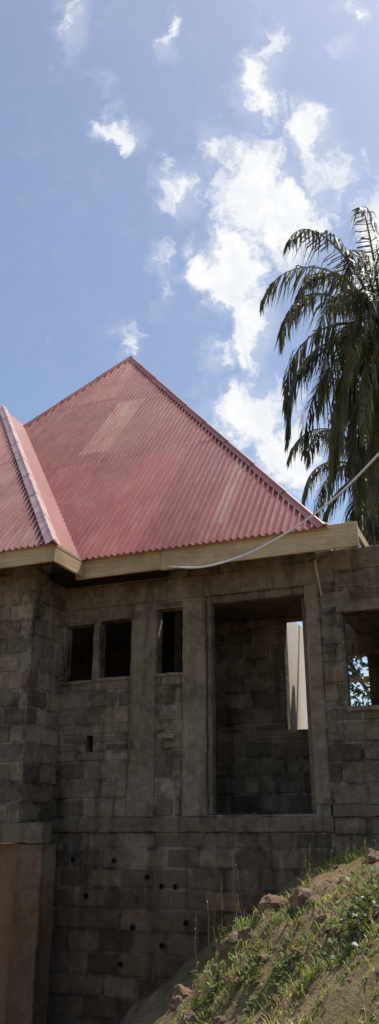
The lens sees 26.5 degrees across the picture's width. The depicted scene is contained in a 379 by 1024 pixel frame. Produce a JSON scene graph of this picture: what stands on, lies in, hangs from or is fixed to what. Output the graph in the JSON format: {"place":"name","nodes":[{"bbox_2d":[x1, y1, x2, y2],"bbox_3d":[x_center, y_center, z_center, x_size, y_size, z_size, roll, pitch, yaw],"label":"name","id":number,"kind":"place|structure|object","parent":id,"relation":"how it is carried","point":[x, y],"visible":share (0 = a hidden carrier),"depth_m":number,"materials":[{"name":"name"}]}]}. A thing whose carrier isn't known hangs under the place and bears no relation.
{"place":"outdoors","nodes":[
{"label":"outdoors","id":0,"kind":"place"},
{"bbox_2d":[1,356,327,564],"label":"roof sheets","id":1,"kind":"object","parent":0,"point":[213,485],"visible":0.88,"depth_m":13.04,"materials":[{"name":"paint"}]},
{"bbox_2d":[110,389,368,682],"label":"bare rafters","id":2,"kind":"object","parent":1,"relation":"attached to","point":[353,680],"visible":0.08,"depth_m":10.70,"materials":[{"name":"brown wood"}]},
{"bbox_2d":[0,521,368,579],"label":"fascia boards","id":3,"kind":"object","parent":2,"relation":"attached to","point":[338,536],"visible":0.89,"depth_m":10.58,"materials":[{"name":"beige wood"}]},
{"bbox_2d":[0,414,80,560],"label":"wing roof sheets","id":4,"kind":"object","parent":3,"relation":"on","point":[19,527],"visible":0.65,"depth_m":12.24,"materials":[{"name":"metal"}]},
{"bbox_2d":[0,406,60,545],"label":"wing hip cap","id":5,"kind":"object","parent":4,"relation":"on","point":[44,521],"visible":1,"depth_m":12.59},
{"bbox_2d":[168,452,378,568],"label":"overhead cable","id":6,"kind":"object","parent":3,"relation":"attached to","point":[321,508],"visible":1,"depth_m":9.20,"materials":[{"name":"grey rubber"}]},
{"bbox_2d":[0,0,378,822],"label":"sky","id":7,"kind":"structure","parent":0,"point":[160,160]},
{"bbox_2d":[119,846,378,1023],"bbox_3d":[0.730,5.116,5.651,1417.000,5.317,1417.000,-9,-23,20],"label":"ground","id":8,"kind":"structure","parent":0,"point":[343,1003],"depth_m":5.66,"materials":[{"name":"brown soil"}]},
{"bbox_2d":[0,843,17,1023],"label":"plastered panel","id":9,"kind":"object","parent":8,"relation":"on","point":[8,856],"visible":0.43,"depth_m":9.73,"materials":[{"name":"brown paint"}]},
{"bbox_2d":[168,995,182,1012],"bbox_3d":[-0.093,3.901,6.382,0.152,0.121,0.127,-9,-23,20],"label":"rock","id":10,"kind":"object","parent":8,"relation":"on","point":[175,1002],"visible":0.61,"depth_m":6.35,"materials":[{"name":"brown stone"}]},
{"bbox_2d":[171,984,191,999],"bbox_3d":[-0.058,4.138,6.861,0.183,0.220,0.237,-9,-23,20],"label":"rock","id":11,"kind":"object","parent":8,"relation":"on","point":[182,991],"visible":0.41,"depth_m":6.82,"materials":[{"name":"brown stone"}]},
{"bbox_2d":[173,982,189,988],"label":"rock","id":12,"kind":"object","parent":8,"relation":"on","point":[184,984],"visible":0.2,"depth_m":7.12,"materials":[{"name":"brown stone"}]},
{"bbox_2d":[0,544,378,1023],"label":"beams and columns","id":13,"kind":"structure","parent":8,"relation":"on","point":[29,966],"depth_m":10.31,"materials":[{"name":"concrete"}]},
{"bbox_2d":[0,565,32,821],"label":"wing wall","id":14,"kind":"structure","parent":13,"relation":"on","point":[16,611],"depth_m":10.68,"materials":[{"name":"concrete"}]},
{"bbox_2d":[9,563,66,822],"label":"wing return wall","id":15,"kind":"structure","parent":13,"relation":"on","point":[39,700],"depth_m":10.79,"materials":[{"name":"concrete"}]},
{"bbox_2d":[2,570,378,832],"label":"slabs and inner walls","id":16,"kind":"structure","parent":13,"relation":"on","point":[118,651],"depth_m":12.01,"materials":[{"name":"concrete"}]},
{"bbox_2d":[214,616,312,814],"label":"veranda back wall","id":17,"kind":"structure","parent":16,"relation":"on","point":[262,759],"depth_m":11.59,"materials":[{"name":"concrete"}]},
{"bbox_2d":[287,622,307,729],"bbox_3d":[2.045,3.660,13.647,0.120,3.260,4.250,-9,-23,20],"label":"limewashed partition","id":18,"kind":"object","parent":16,"relation":"on","point":[298,700],"visible":0.03,"depth_m":13.07,"materials":[{"name":"white paint"}]},
{"bbox_2d":[53,552,332,817],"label":"front wall","id":19,"kind":"structure","parent":13,"relation":"on","point":[94,715],"depth_m":10.73,"materials":[{"name":"concrete"}]},
{"bbox_2d":[315,548,378,804],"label":"wing wall","id":20,"kind":"structure","parent":13,"relation":"on","point":[353,743],"depth_m":9.79,"materials":[{"name":"concrete"}]},
{"bbox_2d":[182,1009,197,1023],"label":"rock","id":21,"kind":"object","parent":8,"relation":"on","point":[189,1015],"visible":0.88,"depth_m":5.71,"materials":[{"name":"brown stone"}]},
{"bbox_2d":[46,832,334,1023],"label":"foundation wall","id":22,"kind":"structure","parent":8,"relation":"on","point":[129,909],"depth_m":9.77,"materials":[{"name":"concrete"}]},
{"bbox_2d":[212,1015,225,1023],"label":"rock","id":23,"kind":"object","parent":8,"relation":"on","point":[219,1019],"visible":1,"depth_m":5.47,"materials":[{"name":"brown stone"}]},
{"bbox_2d":[218,929,238,954],"bbox_3d":[0.363,3.476,6.484,0.254,0.217,0.190,9,-24,-22],"label":"rock","id":24,"kind":"object","parent":8,"relation":"on","point":[224,947],"visible":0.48,"depth_m":6.41,"materials":[{"name":"brown stone"}]},
{"bbox_2d":[238,927,252,943],"bbox_3d":[0.450,3.348,6.311,0.126,0.189,0.154,-9,-23,20],"label":"rock","id":25,"kind":"object","parent":8,"relation":"on","point":[243,934],"visible":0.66,"depth_m":6.29,"materials":[{"name":"brown stone"}]},
{"bbox_2d":[135,848,378,1021],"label":"gravel","id":26,"kind":"structure","parent":8,"relation":"on","point":[237,979],"depth_m":6.22,"materials":[{"name":"brown gravel"}]},
{"bbox_2d":[252,950,273,967],"bbox_3d":[0.553,3.274,5.882,0.174,0.135,0.212,-9,-23,20],"label":"rock","id":27,"kind":"object","parent":8,"relation":"on","point":[264,956],"visible":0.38,"depth_m":5.82,"materials":[{"name":"brown stone"}]},
{"bbox_2d":[257,894,286,910],"bbox_3d":[0.692,3.196,6.576,0.279,0.150,0.226,-9,-23,20],"label":"rock","id":28,"kind":"object","parent":8,"relation":"on","point":[273,902],"visible":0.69,"depth_m":6.52,"materials":[{"name":"brown stone"}]},
{"bbox_2d":[165,862,378,1023],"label":"leaf litter","id":29,"kind":"object","parent":8,"relation":"on","point":[289,951],"visible":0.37,"depth_m":5.99,"materials":[{"name":"brown plant"}]},
{"bbox_2d":[190,839,378,1023],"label":"weeds","id":30,"kind":"object","parent":8,"relation":"on","point":[344,914],"visible":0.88,"depth_m":5.53,"materials":[{"name":"green plant"}]},
{"bbox_2d":[289,886,314,913],"bbox_3d":[0.883,3.050,6.307,0.187,0.223,0.253,5,-22,-13],"label":"rock","id":31,"kind":"object","parent":8,"relation":"on","point":[300,895],"visible":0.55,"depth_m":6.24,"materials":[{"name":"brown stone"}]},
{"bbox_2d":[304,895,321,909],"bbox_3d":[0.962,3.016,6.107,0.196,0.209,0.201,-9,-23,20],"label":"rock","id":32,"kind":"object","parent":8,"relation":"on","point":[311,898],"visible":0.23,"depth_m":6.07,"materials":[{"name":"brown stone"}]},
{"bbox_2d":[259,206,378,521],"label":"coconut palm tree","id":33,"kind":"object","parent":8,"relation":"on","point":[355,342],"visible":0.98,"depth_m":24.79,"materials":[{"name":"green plant"}]},
{"bbox_2d":[315,912,329,923],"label":"rock","id":34,"kind":"object","parent":8,"relation":"on","point":[322,917],"visible":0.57,"depth_m":5.71,"materials":[{"name":"brown stone"}]},
{"bbox_2d":[285,390,378,548],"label":"coconut palm tree","id":35,"kind":"object","parent":8,"relation":"on","point":[368,528],"visible":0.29,"depth_m":28.99,"materials":[{"name":"green plant"}]},
{"bbox_2d":[331,866,377,958],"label":"litter","id":36,"kind":"object","parent":8,"relation":"on","point":[376,904],"visible":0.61,"depth_m":5.27,"materials":[{"name":"plastic"}]},
{"bbox_2d":[333,817,378,855],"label":"foundation wall","id":37,"kind":"structure","parent":8,"relation":"on","point":[349,832],"depth_m":9.23,"materials":[{"name":"concrete"}]},
{"bbox_2d":[345,624,378,817],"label":"wing back wall","id":38,"kind":"structure","parent":37,"relation":"on","point":[364,644],"depth_m":12.87,"materials":[{"name":"concrete"}]},
{"bbox_2d":[345,547,370,698],"bbox_3d":[5.579,4.715,20.094,2.862,9.373,5.944,15,-27,-34],"label":"broadleaf tree","id":39,"kind":"object","parent":8,"relation":"on","point":[351,665],"visible":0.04,"depth_m":21.69,"materials":[{"name":"green plant"}]},
{"bbox_2d":[349,656,370,705],"bbox_3d":[5.157,5.690,17.304,4.112,5.490,1.700,-5,-22,13],"label":"shrub","id":40,"kind":"object","parent":8,"relation":"on","point":[358,691],"visible":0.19,"depth_m":18.01,"materials":[{"name":"green plant"}]},
{"bbox_2d":[362,848,378,863],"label":"rock","id":41,"kind":"object","parent":8,"relation":"on","point":[370,854],"visible":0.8,"depth_m":6.65,"materials":[{"name":"brown stone"}]},
{"bbox_2d":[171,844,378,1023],"bbox_3d":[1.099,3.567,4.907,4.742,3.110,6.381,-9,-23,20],"label":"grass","id":42,"kind":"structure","parent":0,"point":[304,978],"depth_m":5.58,"materials":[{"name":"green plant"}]}
]}

